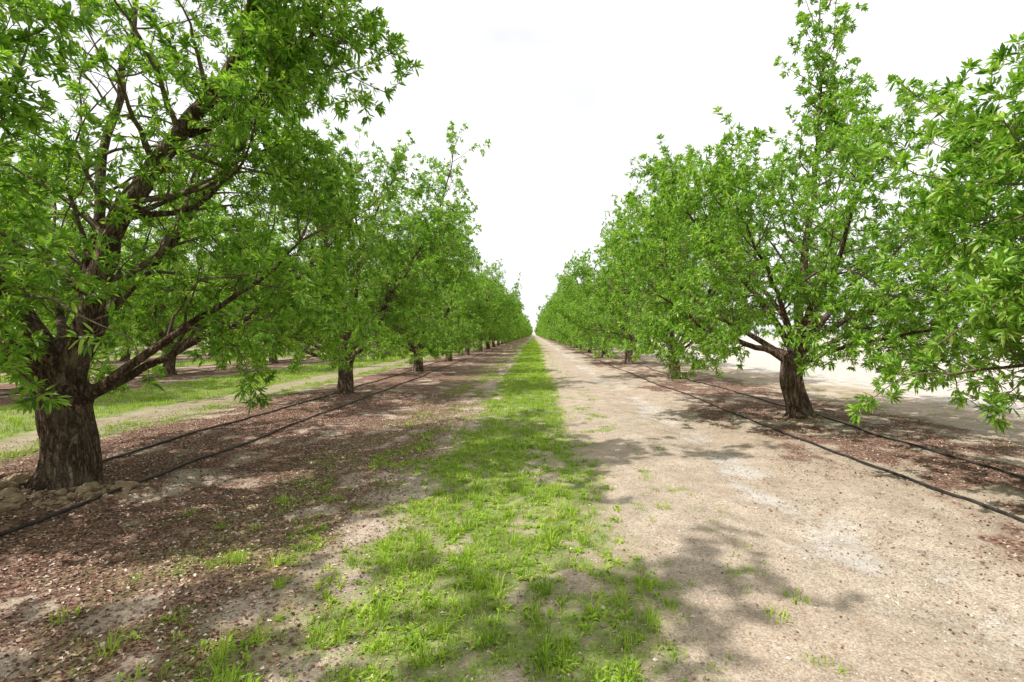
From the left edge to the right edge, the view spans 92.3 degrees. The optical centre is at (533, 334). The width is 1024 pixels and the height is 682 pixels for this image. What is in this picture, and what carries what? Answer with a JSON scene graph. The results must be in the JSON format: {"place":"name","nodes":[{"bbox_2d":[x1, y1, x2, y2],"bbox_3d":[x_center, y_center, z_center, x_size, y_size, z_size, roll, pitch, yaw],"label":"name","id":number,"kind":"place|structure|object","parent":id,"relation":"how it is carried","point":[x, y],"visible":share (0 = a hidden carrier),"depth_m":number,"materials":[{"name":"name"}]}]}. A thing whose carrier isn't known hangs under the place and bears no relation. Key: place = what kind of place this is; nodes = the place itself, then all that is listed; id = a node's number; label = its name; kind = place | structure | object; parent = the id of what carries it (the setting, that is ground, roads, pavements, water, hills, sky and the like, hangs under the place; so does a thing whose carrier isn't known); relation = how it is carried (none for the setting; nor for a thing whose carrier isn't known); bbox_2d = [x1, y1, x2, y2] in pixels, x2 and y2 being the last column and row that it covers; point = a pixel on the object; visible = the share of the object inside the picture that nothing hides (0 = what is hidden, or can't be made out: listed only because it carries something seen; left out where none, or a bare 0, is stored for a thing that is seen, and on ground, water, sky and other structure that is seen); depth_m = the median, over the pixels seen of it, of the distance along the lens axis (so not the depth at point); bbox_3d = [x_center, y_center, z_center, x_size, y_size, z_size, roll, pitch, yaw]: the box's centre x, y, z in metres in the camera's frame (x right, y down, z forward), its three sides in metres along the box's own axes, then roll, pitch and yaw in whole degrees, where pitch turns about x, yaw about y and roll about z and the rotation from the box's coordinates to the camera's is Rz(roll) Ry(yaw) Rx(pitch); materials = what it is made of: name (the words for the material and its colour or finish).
{"place":"outdoors","nodes":[
{"label":"outdoors","id":0,"kind":"place"},
{"bbox_2d":[0,334,1023,681],"bbox_3d":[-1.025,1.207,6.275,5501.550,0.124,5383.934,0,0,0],"label":"ground","id":1,"kind":"structure","parent":0,"point":[734,612],"depth_m":3.08,"materials":[{"name":"soil"}]},
{"bbox_2d":[0,125,168,366],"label":"almond tree","id":2,"kind":"object","parent":1,"relation":"on","point":[44,318],"visible":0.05,"depth_m":10.31,"materials":[{"name":"green plant"}]},
{"bbox_2d":[0,357,310,389],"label":"irrigation hose","id":3,"kind":"object","parent":1,"relation":"on","point":[159,373],"visible":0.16,"depth_m":16.44,"materials":[{"name":"black plastic"}]},
{"bbox_2d":[0,358,319,395],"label":"irrigation hose","id":4,"kind":"object","parent":1,"relation":"on","point":[186,373],"visible":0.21,"depth_m":15.52,"materials":[{"name":"black plastic"}]},
{"bbox_2d":[43,175,281,374],"bbox_3d":[-10.850,-1.728,15.044,5.767,6.149,6.270,0,0,-22],"label":"almond tree","id":5,"kind":"object","parent":1,"relation":"on","point":[157,320],"visible":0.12,"depth_m":13.97,"materials":[{"name":"green plant"}]},
{"bbox_2d":[0,0,424,490],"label":"almond tree","id":6,"kind":"object","parent":1,"relation":"on","point":[53,377],"visible":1,"depth_m":3.79,"materials":[{"name":"green plant"}]},
{"bbox_2d":[0,344,506,535],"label":"irrigation hose","id":7,"kind":"object","parent":1,"relation":"on","point":[85,502],"visible":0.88,"depth_m":4.15,"materials":[{"name":"black plastic"}]},
{"bbox_2d":[19,345,495,485],"bbox_3d":[-3.989,1.174,39.800,0.195,0.068,78.000,0,0,0],"label":"irrigation hose","id":8,"kind":"object","parent":1,"relation":"on","point":[110,458],"visible":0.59,"depth_m":6.14,"materials":[{"name":"black plastic"}]},
{"bbox_2d":[194,224,333,362],"bbox_3d":[-10.979,-1.733,20.684,5.221,6.139,5.077,0,0,-11],"label":"almond tree","id":9,"kind":"object","parent":1,"relation":"on","point":[271,360],"visible":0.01,"depth_m":20.69,"materials":[{"name":"green plant"}]},
{"bbox_2d":[7,196,598,360],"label":"distant almond orchard","id":10,"kind":"object","parent":1,"relation":"on","point":[523,326],"visible":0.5,"depth_m":39.98,"materials":[{"name":"green plant"}]},
{"bbox_2d":[151,85,491,393],"bbox_3d":[-3.768,-1.674,9.871,4.936,5.956,6.466,0,0,36],"label":"almond tree","id":11,"kind":"object","parent":1,"relation":"on","point":[435,249],"visible":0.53,"depth_m":9.66,"materials":[{"name":"green plant"}]},
{"bbox_2d":[0,412,822,512],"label":"soil clods","id":12,"kind":"object","parent":1,"relation":"on","point":[11,493],"visible":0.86,"depth_m":3.61,"materials":[{"name":"brown soil"}]},
{"bbox_2d":[337,209,486,371],"bbox_3d":[-3.824,-1.257,15.963,4.697,5.089,6.439,0,0,-3],"label":"almond tree","id":13,"kind":"object","parent":1,"relation":"on","point":[421,349],"visible":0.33,"depth_m":14.79,"materials":[{"name":"green plant"}]},
{"bbox_2d":[394,246,506,360],"bbox_3d":[-3.797,-1.481,21.868,5.560,5.564,5.114,0,0,9],"label":"almond tree","id":14,"kind":"object","parent":1,"relation":"on","point":[478,306],"visible":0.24,"depth_m":21.04,"materials":[{"name":"green plant"}]},
{"bbox_2d":[423,256,508,354],"bbox_3d":[-3.927,-1.701,27.587,4.825,6.003,4.962,0,0,8],"label":"almond tree","id":15,"kind":"object","parent":1,"relation":"on","point":[501,304],"visible":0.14,"depth_m":28.39,"materials":[{"name":"green plant"}]},
{"bbox_2d":[0,340,936,681],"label":"grass","id":16,"kind":"structure","parent":1,"relation":"on","point":[532,352],"depth_m":2.68,"materials":[{"name":"green plant"}]},
{"bbox_2d":[443,258,522,351],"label":"almond tree","id":17,"kind":"object","parent":1,"relation":"on","point":[509,302],"visible":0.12,"depth_m":32.61,"materials":[{"name":"green plant"}]},
{"bbox_2d":[0,382,1023,681],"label":"leaf litter","id":18,"kind":"object","parent":1,"relation":"on","point":[154,592],"visible":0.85,"depth_m":3.06,"materials":[{"name":"brown plant"}]},
{"bbox_2d":[0,407,1023,681],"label":"pebbles","id":19,"kind":"object","parent":1,"relation":"on","point":[572,555],"visible":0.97,"depth_m":2.58,"materials":[{"name":"grey stone"}]},
{"bbox_2d":[537,266,632,352],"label":"almond tree","id":20,"kind":"object","parent":1,"relation":"on","point":[565,336],"visible":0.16,"depth_m":31.11,"materials":[{"name":"green plant"}]},
{"bbox_2d":[556,273,643,356],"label":"almond tree","id":21,"kind":"object","parent":1,"relation":"on","point":[576,341],"visible":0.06,"depth_m":24.69,"materials":[{"name":"green plant"}]},
{"bbox_2d":[554,194,705,364],"bbox_3d":[3.559,-2.047,19.256,5.324,6.717,5.475,0,0,-1],"label":"almond tree","id":22,"kind":"object","parent":1,"relation":"on","point":[584,271],"visible":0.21,"depth_m":19.04,"materials":[{"name":"green plant"}]},
{"bbox_2d":[538,147,775,378],"bbox_3d":[3.866,-1.742,13.386,5.236,6.109,5.693,0,0,-43],"label":"almond tree","id":23,"kind":"object","parent":1,"relation":"on","point":[570,313],"visible":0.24,"depth_m":13.25,"materials":[{"name":"green plant"}]},
{"bbox_2d":[557,343,1023,522],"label":"irrigation hose","id":24,"kind":"object","parent":1,"relation":"on","point":[945,492],"visible":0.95,"depth_m":4.37,"materials":[{"name":"black plastic"}]},
{"bbox_2d":[568,344,1023,478],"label":"irrigation hose","id":25,"kind":"object","parent":1,"relation":"on","point":[974,462],"visible":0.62,"depth_m":5.35,"materials":[{"name":"black plastic"}]},
{"bbox_2d":[586,0,1023,418],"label":"almond tree","id":26,"kind":"object","parent":1,"relation":"on","point":[802,336],"visible":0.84,"depth_m":6.32,"materials":[{"name":"green plant"}]},
{"bbox_2d":[835,31,1023,434],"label":"almond tree","id":27,"kind":"object","parent":1,"relation":"on","point":[1003,272],"visible":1,"depth_m":3.11,"materials":[{"name":"green plant"}]},
{"bbox_2d":[0,0,1023,333],"label":"sky","id":28,"kind":"structure","parent":0,"point":[564,93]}
]}

